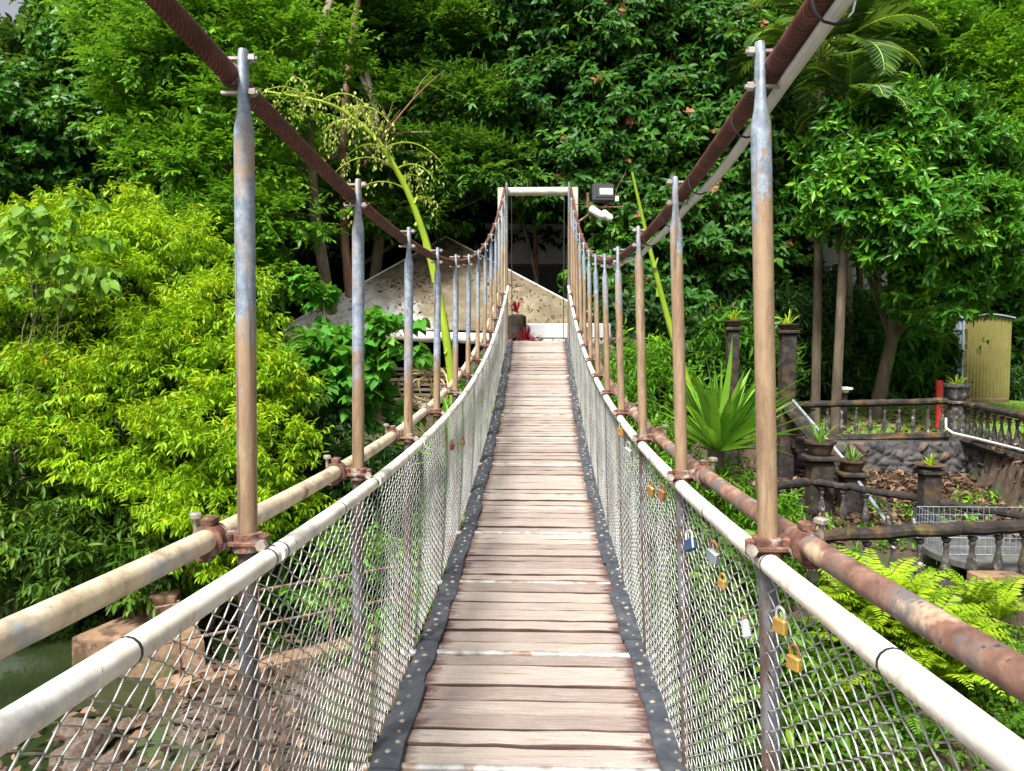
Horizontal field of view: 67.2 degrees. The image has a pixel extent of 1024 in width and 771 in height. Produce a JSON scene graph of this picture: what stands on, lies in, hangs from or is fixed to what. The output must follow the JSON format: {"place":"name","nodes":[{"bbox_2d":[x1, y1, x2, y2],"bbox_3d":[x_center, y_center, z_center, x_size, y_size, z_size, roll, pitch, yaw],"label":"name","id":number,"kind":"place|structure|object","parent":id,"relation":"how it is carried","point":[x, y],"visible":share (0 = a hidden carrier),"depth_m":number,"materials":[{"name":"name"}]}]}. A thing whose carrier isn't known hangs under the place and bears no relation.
{"place":"outdoors","nodes":[
{"label":"outdoors","id":0,"kind":"place"},
{"bbox_2d":[0,565,441,770],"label":"leaf litter","id":1,"kind":"object","parent":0,"point":[219,740],"visible":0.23,"depth_m":7.42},
{"bbox_2d":[0,625,752,770],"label":"water","id":2,"kind":"structure","parent":0,"point":[31,668],"depth_m":8.75,"materials":[{"name":"liquid"}]},
{"bbox_2d":[52,717,100,741],"bbox_3d":[-4.244,3.373,7.522,0.530,0.139,0.285,0,17,16],"label":"river rock","id":3,"kind":"object","parent":2,"relation":"in","point":[66,733],"visible":0.43,"depth_m":7.50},
{"bbox_2d":[397,368,448,409],"bbox_3d":[-1.478,0.063,13.350,0.954,0.761,0.482,0,3,2],"label":"rope coil","id":4,"kind":"object","parent":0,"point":[423,379],"visible":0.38,"depth_m":13.25,"materials":[{"name":"fabric"}]},
{"bbox_2d":[0,237,1023,770],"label":"ground","id":5,"kind":"structure","parent":0,"point":[1002,483],"depth_m":8.18,"materials":[{"name":"soil"}]},
{"bbox_2d":[0,194,125,635],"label":"leaved sapling","id":6,"kind":"object","parent":5,"relation":"on","point":[31,227],"visible":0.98,"depth_m":9.77,"materials":[{"name":"green plant"}]},
{"bbox_2d":[49,724,115,770],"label":"river rock","id":7,"kind":"object","parent":5,"relation":"on","point":[78,746],"visible":0.56,"depth_m":7.18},
{"bbox_2d":[0,0,195,294],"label":"forest tree","id":8,"kind":"object","parent":5,"relation":"on","point":[13,46],"visible":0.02,"depth_m":25.45,"materials":[{"name":"green plant"}]},
{"bbox_2d":[0,0,210,388],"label":"vine covered tree","id":9,"kind":"object","parent":5,"relation":"on","point":[31,154],"visible":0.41,"depth_m":18.68,"materials":[{"name":"green plant"}]},
{"bbox_2d":[93,744,134,770],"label":"river rock","id":10,"kind":"object","parent":5,"relation":"on","point":[123,754],"visible":0.59,"depth_m":6.95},
{"bbox_2d":[0,176,234,575],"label":"yellow green shrub","id":11,"kind":"object","parent":5,"relation":"on","point":[135,227],"visible":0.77,"depth_m":10.17,"materials":[{"name":"green plant"}]},
{"bbox_2d":[72,589,205,677],"bbox_3d":[-4.299,3.353,9.404,1.625,1.490,1.014,0,3,2],"label":"concrete ledge","id":12,"kind":"object","parent":5,"relation":"on","point":[87,644],"visible":0.33,"depth_m":8.95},
{"bbox_2d":[0,0,281,237],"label":"forest tree","id":13,"kind":"object","parent":5,"relation":"on","point":[40,7],"depth_m":25.01,"materials":[{"name":"green plant"}]},
{"bbox_2d":[0,228,344,626],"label":"waterside shrub","id":14,"kind":"object","parent":5,"relation":"on","point":[63,544],"visible":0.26,"depth_m":9.62,"materials":[{"name":"green plant"}]},
{"bbox_2d":[169,712,219,739],"bbox_3d":[-3.083,3.323,7.482,0.558,0.220,0.373,0,3,8],"label":"river rock","id":15,"kind":"object","parent":5,"relation":"on","point":[193,732],"visible":0.53,"depth_m":7.38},
{"bbox_2d":[60,256,339,612],"bbox_3d":[-3.910,0.793,10.153,3.307,5.244,3.020,2,4,30],"label":"yellow green shrub","id":16,"kind":"object","parent":5,"relation":"on","point":[184,485],"visible":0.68,"depth_m":9.66,"materials":[{"name":"green plant"}]},
{"bbox_2d":[39,0,385,332],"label":"fresh green tree","id":17,"kind":"object","parent":5,"relation":"on","point":[146,41],"visible":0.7,"depth_m":15.78,"materials":[{"name":"green plant"}]},
{"bbox_2d":[204,695,238,719],"bbox_3d":[-2.942,3.372,7.894,0.446,0.364,0.456,1,4,20],"label":"river rock","id":18,"kind":"object","parent":5,"relation":"on","point":[228,701],"visible":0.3,"depth_m":7.80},
{"bbox_2d":[145,242,300,345],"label":"shade shrub","id":19,"kind":"object","parent":5,"relation":"on","point":[291,314],"visible":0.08,"depth_m":19.88,"materials":[{"name":"green plant"}]},
{"bbox_2d":[48,506,423,638],"bbox_3d":[-3.593,2.619,10.330,5.702,2.076,2.040,0,3,6],"label":"bright bush","id":20,"kind":"object","parent":5,"relation":"on","point":[185,589],"visible":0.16,"depth_m":9.89,"materials":[{"name":"green plant"}]},
{"bbox_2d":[0,385,481,644],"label":"ground cover","id":21,"kind":"object","parent":5,"relation":"on","point":[92,624],"visible":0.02,"depth_m":10.42,"materials":[{"name":"green plant"}]},
{"bbox_2d":[155,632,380,704],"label":"weir beam","id":22,"kind":"structure","parent":5,"relation":"on","point":[172,683],"depth_m":8.64,"materials":[{"name":"wood"}]},
{"bbox_2d":[155,559,430,678],"bbox_3d":[-2.165,2.687,9.227,3.853,0.860,0.036,-2,4,-33],"label":"pipe railing","id":23,"kind":"object","parent":22,"relation":"on","point":[179,640],"visible":0.36,"depth_m":8.86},
{"bbox_2d":[256,211,343,326],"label":"shade shrub","id":24,"kind":"object","parent":5,"relation":"on","point":[303,257],"visible":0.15,"depth_m":22.84,"materials":[{"name":"green plant"}]},
{"bbox_2d":[288,263,341,492],"bbox_3d":[-3.315,0.021,13.131,0.933,4.176,0.758,-2,4,-32],"label":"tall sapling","id":25,"kind":"object","parent":5,"relation":"on","point":[325,301],"visible":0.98,"depth_m":12.95,"materials":[{"name":"green plant"}]},
{"bbox_2d":[282,201,414,301],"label":"shade shrub","id":26,"kind":"object","parent":5,"relation":"on","point":[368,248],"visible":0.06,"depth_m":23.53,"materials":[{"name":"green plant"}]},
{"bbox_2d":[263,413,440,586],"bbox_3d":[-2.447,1.671,11.603,3.448,2.512,2.737,0,3,2],"label":"bush","id":27,"kind":"object","parent":5,"relation":"on","point":[344,486],"visible":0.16,"depth_m":11.26,"materials":[{"name":"green plant"}]},
{"bbox_2d":[275,305,433,452],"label":"heart leaved shrub","id":28,"kind":"object","parent":5,"relation":"on","point":[335,349],"visible":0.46,"depth_m":12.67,"materials":[{"name":"green plant"}]},
{"bbox_2d":[256,71,460,418],"bbox_3d":[-1.893,-1.622,10.047,2.523,4.564,1.471,-3,4,-41],"label":"flower stalk","id":29,"kind":"object","parent":5,"relation":"on","point":[445,330],"visible":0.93,"depth_m":10.02,"materials":[{"name":"plant"}]},
{"bbox_2d":[300,0,429,314],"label":"slender tree","id":30,"kind":"object","parent":5,"relation":"on","point":[323,264],"visible":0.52,"depth_m":18.45,"materials":[{"name":"brown plant"}]},
{"bbox_2d":[216,0,559,291],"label":"branching tree","id":31,"kind":"object","parent":5,"relation":"on","point":[453,24],"visible":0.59,"depth_m":19.70,"materials":[{"name":"green plant"}]},
{"bbox_2d":[339,0,444,298],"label":"slender tree","id":32,"kind":"object","parent":5,"relation":"on","point":[346,260],"visible":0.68,"depth_m":19.16,"materials":[{"name":"brown plant"}]},
{"bbox_2d":[269,33,563,262],"bbox_3d":[-3.261,-7.857,26.881,13.235,13.447,9.800,0,3,6],"label":"forest tree","id":33,"kind":"object","parent":5,"relation":"on","point":[461,239],"visible":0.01,"depth_m":23.64,"materials":[{"name":"green plant"}]},
{"bbox_2d":[390,367,462,413],"bbox_3d":[-1.991,0.300,19.038,2.567,1.496,0.376,0,3,2],"label":"timber stack","id":34,"kind":"object","parent":5,"relation":"on","point":[416,389],"visible":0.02,"depth_m":18.93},
{"bbox_2d":[382,192,486,270],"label":"shade shrub","id":35,"kind":"object","parent":5,"relation":"on","point":[386,265],"visible":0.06,"depth_m":23.36,"materials":[{"name":"green plant"}]},
{"bbox_2d":[370,390,519,469],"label":"sword leaved plant","id":36,"kind":"object","parent":5,"relation":"on","point":[445,408],"visible":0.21,"depth_m":10.61,"materials":[{"name":"green plant"}]},
{"bbox_2d":[284,236,635,346],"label":"canvas pavilion","id":37,"kind":"structure","parent":5,"relation":"on","point":[393,298],"depth_m":19.27,"materials":[{"name":"fabric"}]},
{"bbox_2d":[309,241,587,323],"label":"leaf litter","id":38,"kind":"object","parent":37,"relation":"on","point":[447,281],"visible":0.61,"depth_m":19.78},
{"bbox_2d":[414,203,519,332],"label":"shade shrub","id":39,"kind":"object","parent":5,"relation":"on","point":[461,217],"visible":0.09,"depth_m":23.56,"materials":[{"name":"green plant"}]},
{"bbox_2d":[0,0,1023,770],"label":"suspension bridge","id":40,"kind":"structure","parent":5,"relation":"on","point":[532,652],"depth_m":3.08,"materials":[{"name":"brown wood"}]},
{"bbox_2d":[575,172,625,225],"bbox_3d":[1.703,-3.678,15.292,1.115,1.092,0.294,0,3,2],"label":"floodlight","id":41,"kind":"object","parent":40,"relation":"attached to","point":[602,192],"visible":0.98,"depth_m":15.18,"materials":[{"name":"grey metal"}]},
{"bbox_2d":[8,269,1019,402],"bbox_3d":[0.925,-2.609,26.870,44.753,5.812,14.867,0,3,2],"label":"ground cover","id":42,"kind":"object","parent":5,"relation":"on","point":[461,354],"depth_m":21.98,"materials":[{"name":"green plant"}]},
{"bbox_2d":[508,314,525,339],"bbox_3d":[0.113,-1.222,16.965,0.400,0.684,0.400,0,3,2],"label":"stone planter","id":43,"kind":"object","parent":5,"relation":"on","point":[516,322],"visible":0.55,"depth_m":16.79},
{"bbox_2d":[435,37,612,252],"bbox_3d":[-0.058,-10.112,26.527,10.546,17.984,8.976,0,3,5],"label":"forest tree","id":44,"kind":"object","parent":5,"relation":"on","point":[540,232],"visible":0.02,"depth_m":23.77,"materials":[{"name":"green plant"}]},
{"bbox_2d":[464,223,594,298],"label":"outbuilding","id":45,"kind":"structure","parent":5,"relation":"on","point":[550,260],"depth_m":24.07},
{"bbox_2d":[508,263,562,295],"bbox_3d":[0.560,-3.056,24.127,2.103,1.513,0.065,0,3,2],"label":"window","id":46,"kind":"structure","parent":45,"relation":"in","point":[548,273],"depth_m":24.06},
{"bbox_2d":[479,131,580,284],"bbox_3d":[0.537,-3.569,21.620,3.627,7.245,2.911,0,3,2],"label":"slender tree","id":47,"kind":"object","parent":5,"relation":"on","point":[533,264],"visible":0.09,"depth_m":21.42,"materials":[{"name":"green plant"}]},
{"bbox_2d":[526,323,610,338],"bbox_3d":[1.246,-1.220,17.324,1.900,0.340,0.500,0,3,2],"label":"white ledge","id":48,"kind":"object","parent":5,"relation":"on","point":[551,330],"visible":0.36,"depth_m":17.09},
{"bbox_2d":[316,352,830,672],"bbox_3d":[0.884,1.422,11.966,6.160,3.979,7.372,0,3,2],"label":"ground cover","id":49,"kind":"object","parent":5,"relation":"on","point":[801,569],"visible":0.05,"depth_m":9.64,"materials":[{"name":"green plant"}]},
{"bbox_2d":[460,0,814,337],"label":"broad leaved tree","id":50,"kind":"object","parent":5,"relation":"on","point":[623,86],"visible":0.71,"depth_m":19.11,"materials":[{"name":"green plant"}]},
{"bbox_2d":[576,317,717,468],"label":"bank bush","id":51,"kind":"object","parent":5,"relation":"on","point":[654,364],"visible":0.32,"depth_m":10.45,"materials":[{"name":"green plant"}]},
{"bbox_2d":[582,270,716,406],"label":"shade shrub","id":52,"kind":"object","parent":5,"relation":"on","point":[651,306],"visible":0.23,"depth_m":17.59,"materials":[{"name":"green plant"}]},
{"bbox_2d":[631,172,694,405],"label":"flower stalk","id":53,"kind":"object","parent":5,"relation":"on","point":[660,294],"visible":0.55,"depth_m":8.82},
{"bbox_2d":[706,448,723,631],"bbox_3d":[2.196,1.782,8.341,0.174,2.238,0.177,0,3,2],"label":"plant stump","id":54,"kind":"object","parent":5,"relation":"on","point":[718,455],"visible":0.07,"depth_m":8.22,"materials":[{"name":"wood"}]},
{"bbox_2d":[626,409,824,607],"bbox_3d":[2.153,1.627,8.453,1.677,2.630,2.310,-3,4,-39],"label":"bank bush","id":55,"kind":"object","parent":5,"relation":"on","point":[785,508],"visible":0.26,"depth_m":8.23,"materials":[{"name":"green plant"}]},
{"bbox_2d":[724,327,741,471],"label":"stone pillar","id":56,"kind":"structure","parent":5,"relation":"on","point":[733,334],"depth_m":15.34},
{"bbox_2d":[657,299,809,408],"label":"understorey shrub","id":57,"kind":"object","parent":5,"relation":"on","point":[709,344],"visible":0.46,"depth_m":16.64,"materials":[{"name":"green plant"}]},
{"bbox_2d":[647,340,836,455],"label":"sword leaved plant","id":58,"kind":"object","parent":5,"relation":"on","point":[724,423],"visible":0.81,"depth_m":8.06,"materials":[{"name":"green plant"}]},
{"bbox_2d":[630,527,866,770],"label":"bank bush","id":59,"kind":"object","parent":5,"relation":"on","point":[829,693],"visible":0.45,"depth_m":6.11,"materials":[{"name":"green plant"}]},
{"bbox_2d":[724,478,812,528],"bbox_3d":[3.163,1.570,9.645,2.353,0.824,0.240,-3,5,-45],"label":"stone balustrade","id":60,"kind":"object","parent":5,"relation":"on","point":[798,484],"visible":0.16,"depth_m":10.11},
{"bbox_2d":[697,274,848,400],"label":"understorey shrub","id":61,"kind":"object","parent":5,"relation":"on","point":[802,307],"visible":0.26,"depth_m":18.34,"materials":[{"name":"green plant"}]},
{"bbox_2d":[776,330,800,479],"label":"stone pillar","id":62,"kind":"structure","parent":5,"relation":"on","point":[787,360],"depth_m":14.74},
{"bbox_2d":[800,453,840,516],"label":"stone pillar","id":63,"kind":"structure","parent":5,"relation":"on","point":[818,467],"depth_m":12.07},
{"bbox_2d":[804,438,836,456],"bbox_3d":[4.886,0.989,12.203,0.488,0.240,0.476,0,3,2],"label":"planter","id":64,"kind":"object","parent":63,"relation":"on","point":[821,449],"visible":0.94,"depth_m":12.06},
{"bbox_2d":[780,402,885,508],"bbox_3d":[5.678,1.177,13.927,1.003,1.717,2.734,0,3,-3],"label":"stair string","id":65,"kind":"object","parent":5,"relation":"on","point":[793,414],"visible":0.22,"depth_m":14.13,"materials":[{"name":"stone"}]},
{"bbox_2d":[738,0,930,305],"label":"shaded tree","id":66,"kind":"object","parent":5,"relation":"on","point":[805,275],"visible":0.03,"depth_m":20.79,"materials":[{"name":"green plant"}]},
{"bbox_2d":[782,226,886,290],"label":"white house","id":67,"kind":"structure","parent":5,"relation":"on","point":[830,256],"depth_m":24.05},
{"bbox_2d":[796,276,884,401],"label":"understorey shrub","id":68,"kind":"object","parent":5,"relation":"on","point":[853,377],"visible":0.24,"depth_m":19.65,"materials":[{"name":"green plant"}]},
{"bbox_2d":[834,470,870,513],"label":"stone pillar","id":69,"kind":"structure","parent":5,"relation":"on","point":[852,498],"depth_m":12.37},
{"bbox_2d":[825,646,886,687],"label":"fern","id":70,"kind":"object","parent":5,"relation":"on","point":[846,667],"visible":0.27,"depth_m":6.88,"materials":[{"name":"green plant"}]},
{"bbox_2d":[690,358,1023,400],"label":"ground cover","id":71,"kind":"object","parent":5,"relation":"on","point":[1016,389],"visible":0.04,"depth_m":20.93,"materials":[{"name":"green plant"}]},
{"bbox_2d":[693,603,1023,770],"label":"ground cover","id":72,"kind":"object","parent":5,"relation":"on","point":[980,699],"visible":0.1,"depth_m":6.54,"materials":[{"name":"green plant"}]},
{"bbox_2d":[819,544,926,610],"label":"fern","id":73,"kind":"object","parent":72,"relation":"on","point":[896,570],"visible":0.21,"depth_m":7.59,"materials":[{"name":"green plant"}]},
{"bbox_2d":[807,552,952,632],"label":"fern","id":74,"kind":"object","parent":72,"relation":"on","point":[875,609],"visible":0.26,"depth_m":7.21,"materials":[{"name":"green plant"}]},
{"bbox_2d":[841,562,988,638],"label":"fern","id":75,"kind":"object","parent":72,"relation":"on","point":[925,589],"visible":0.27,"depth_m":7.13,"materials":[{"name":"green plant"}]},
{"bbox_2d":[891,637,983,684],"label":"fern","id":76,"kind":"object","parent":72,"relation":"on","point":[941,667],"visible":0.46,"depth_m":6.66,"materials":[{"name":"green plant"}]},
{"bbox_2d":[856,608,1020,657],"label":"fern","id":77,"kind":"object","parent":72,"relation":"on","point":[909,630],"visible":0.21,"depth_m":6.84,"materials":[{"name":"green plant"}]},
{"bbox_2d":[873,589,1023,668],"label":"fern","id":78,"kind":"object","parent":72,"relation":"on","point":[953,599],"visible":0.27,"depth_m":6.83,"materials":[{"name":"green plant"}]},
{"bbox_2d":[885,612,1016,695],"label":"fern","id":79,"kind":"object","parent":72,"relation":"on","point":[935,656],"visible":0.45,"depth_m":6.59,"materials":[{"name":"green plant"}]},
{"bbox_2d":[932,566,1023,615],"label":"fern","id":80,"kind":"object","parent":72,"relation":"on","point":[984,591],"visible":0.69,"depth_m":7.54,"materials":[{"name":"green plant"}]},
{"bbox_2d":[952,574,1023,620],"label":"fern","id":81,"kind":"object","parent":72,"relation":"on","point":[1002,608],"visible":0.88,"depth_m":7.45,"materials":[{"name":"green plant"}]},
{"bbox_2d":[810,478,916,541],"bbox_3d":[5.252,1.873,11.442,0.240,0.803,1.815,-2,4,-36],"label":"stone balustrade","id":82,"kind":"object","parent":5,"relation":"on","point":[866,491],"visible":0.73,"depth_m":11.41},
{"bbox_2d":[732,484,1002,587],"bbox_3d":[5.540,1.740,11.132,5.720,1.100,4.722,0,3,2],"label":"ground cover","id":83,"kind":"object","parent":5,"relation":"on","point":[909,516],"visible":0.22,"depth_m":11.70,"materials":[{"name":"green plant"}]},
{"bbox_2d":[727,430,1023,541],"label":"leaf litter","id":84,"kind":"object","parent":5,"relation":"on","point":[949,489],"visible":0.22,"depth_m":13.65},
{"bbox_2d":[794,440,967,473],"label":"stone wall","id":85,"kind":"structure","parent":5,"relation":"on","point":[904,455],"depth_m":15.47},
{"bbox_2d":[795,397,949,441],"bbox_3d":[7.354,0.727,15.804,3.198,0.979,0.240,0,3,2],"label":"stone balustrade","id":86,"kind":"object","parent":85,"relation":"on","point":[898,434],"visible":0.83,"depth_m":15.73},
{"bbox_2d":[820,282,960,399],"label":"understorey shrub","id":87,"kind":"object","parent":5,"relation":"on","point":[911,369],"visible":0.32,"depth_m":20.01,"materials":[{"name":"green plant"}]},
{"bbox_2d":[864,672,920,733],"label":"fern","id":88,"kind":"object","parent":5,"relation":"on","point":[902,702],"visible":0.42,"depth_m":6.56,"materials":[{"name":"green plant"}]},
{"bbox_2d":[777,0,1023,287],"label":"bright canopy tree","id":89,"kind":"object","parent":5,"relation":"on","point":[967,38],"visible":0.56,"depth_m":20.40,"materials":[{"name":"green plant"}]},
{"bbox_2d":[778,66,1023,419],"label":"rounded glossy tree","id":90,"kind":"object","parent":5,"relation":"on","point":[935,202],"visible":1,"depth_m":15.42,"materials":[{"name":"green plant"}]},
{"bbox_2d":[807,519,1023,591],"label":"stone balustrade","id":91,"kind":"object","parent":5,"relation":"on","point":[943,531],"visible":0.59,"depth_m":8.33,"materials":[{"name":"stone"}]},
{"bbox_2d":[876,704,959,761],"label":"fern","id":92,"kind":"object","parent":5,"relation":"on","point":[933,731],"visible":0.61,"depth_m":6.32,"materials":[{"name":"green plant"}]},
{"bbox_2d":[913,467,946,538],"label":"stone pillar","id":93,"kind":"structure","parent":5,"relation":"on","point":[929,487],"depth_m":10.49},
{"bbox_2d":[883,279,993,396],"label":"understorey shrub","id":94,"kind":"object","parent":5,"relation":"on","point":[949,353],"visible":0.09,"depth_m":20.63,"materials":[{"name":"green plant"}]},
{"bbox_2d":[946,400,966,441],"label":"stone pillar","id":95,"kind":"structure","parent":5,"relation":"on","point":[956,416],"depth_m":15.51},
{"bbox_2d":[943,383,971,400],"bbox_3d":[9.027,0.133,15.605,0.511,0.340,0.498,0,3,2],"label":"planter","id":96,"kind":"object","parent":95,"relation":"on","point":[957,392],"visible":0.98,"depth_m":15.46,"materials":[{"name":"stone"}]},
{"bbox_2d":[917,314,1015,401],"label":"garden shed","id":97,"kind":"structure","parent":5,"relation":"on","point":[985,369],"depth_m":20.52,"materials":[{"name":"yellow metal"}]},
{"bbox_2d":[922,535,1021,573],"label":"round slab","id":98,"kind":"structure","parent":5,"relation":"on","point":[1010,562],"depth_m":9.33,"materials":[{"name":"stone"}]},
{"bbox_2d":[916,506,1023,555],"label":"wire crate","id":99,"kind":"object","parent":98,"relation":"on","point":[961,537],"visible":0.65,"depth_m":9.77,"materials":[{"name":"metal"}]},
{"bbox_2d":[939,499,1023,541],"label":"stone balustrade","id":100,"kind":"object","parent":5,"relation":"on","point":[984,510],"visible":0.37,"depth_m":10.03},
{"bbox_2d":[965,446,998,481],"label":"stone wall","id":101,"kind":"structure","parent":5,"relation":"on","point":[974,456],"depth_m":14.93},
{"bbox_2d":[959,400,1023,463],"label":"stone balustrade","id":102,"kind":"object","parent":101,"relation":"on","point":[983,445],"visible":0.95,"depth_m":14.09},
{"bbox_2d":[964,696,1023,736],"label":"fern","id":103,"kind":"object","parent":5,"relation":"on","point":[1016,716],"visible":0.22,"depth_m":6.41,"materials":[{"name":"green plant"}]},
{"bbox_2d":[967,570,1023,584],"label":"stone kerb","id":104,"kind":"structure","parent":5,"relation":"on","point":[996,575],"depth_m":7.78,"materials":[{"name":"stone"}]},
{"bbox_2d":[978,80,1023,371],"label":"edge tree","id":105,"kind":"object","parent":5,"relation":"on","point":[1010,305],"visible":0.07,"depth_m":23.12,"materials":[{"name":"green plant"}]},
{"bbox_2d":[663,391,1023,450],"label":"lawn","id":106,"kind":"structure","parent":0,"point":[1010,404],"depth_m":18.38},
{"bbox_2d":[773,106,852,399],"bbox_3d":[8.434,-3.290,20.083,3.686,8.127,2.912,0,3,2],"label":"slender tree","id":107,"kind":"object","parent":106,"relation":"on","point":[849,288],"visible":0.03,"depth_m":19.70,"materials":[{"name":"green plant"}]},
{"bbox_2d":[725,0,941,423],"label":"palm tree","id":108,"kind":"object","parent":106,"relation":"on","point":[877,39],"visible":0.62,"depth_m":16.95,"materials":[{"name":"green plant"}]},
{"bbox_2d":[794,48,914,433],"bbox_3d":[7.062,-2.808,16.168,2.277,7.740,2.506,1,4,22],"label":"palm tree","id":109,"kind":"object","parent":106,"relation":"on","point":[837,82],"visible":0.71,"depth_m":16.00,"materials":[{"name":"green plant"}]},
{"bbox_2d":[776,405,1023,433],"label":"leaf litter","id":110,"kind":"object","parent":106,"relation":"on","point":[920,429],"visible":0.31,"depth_m":17.51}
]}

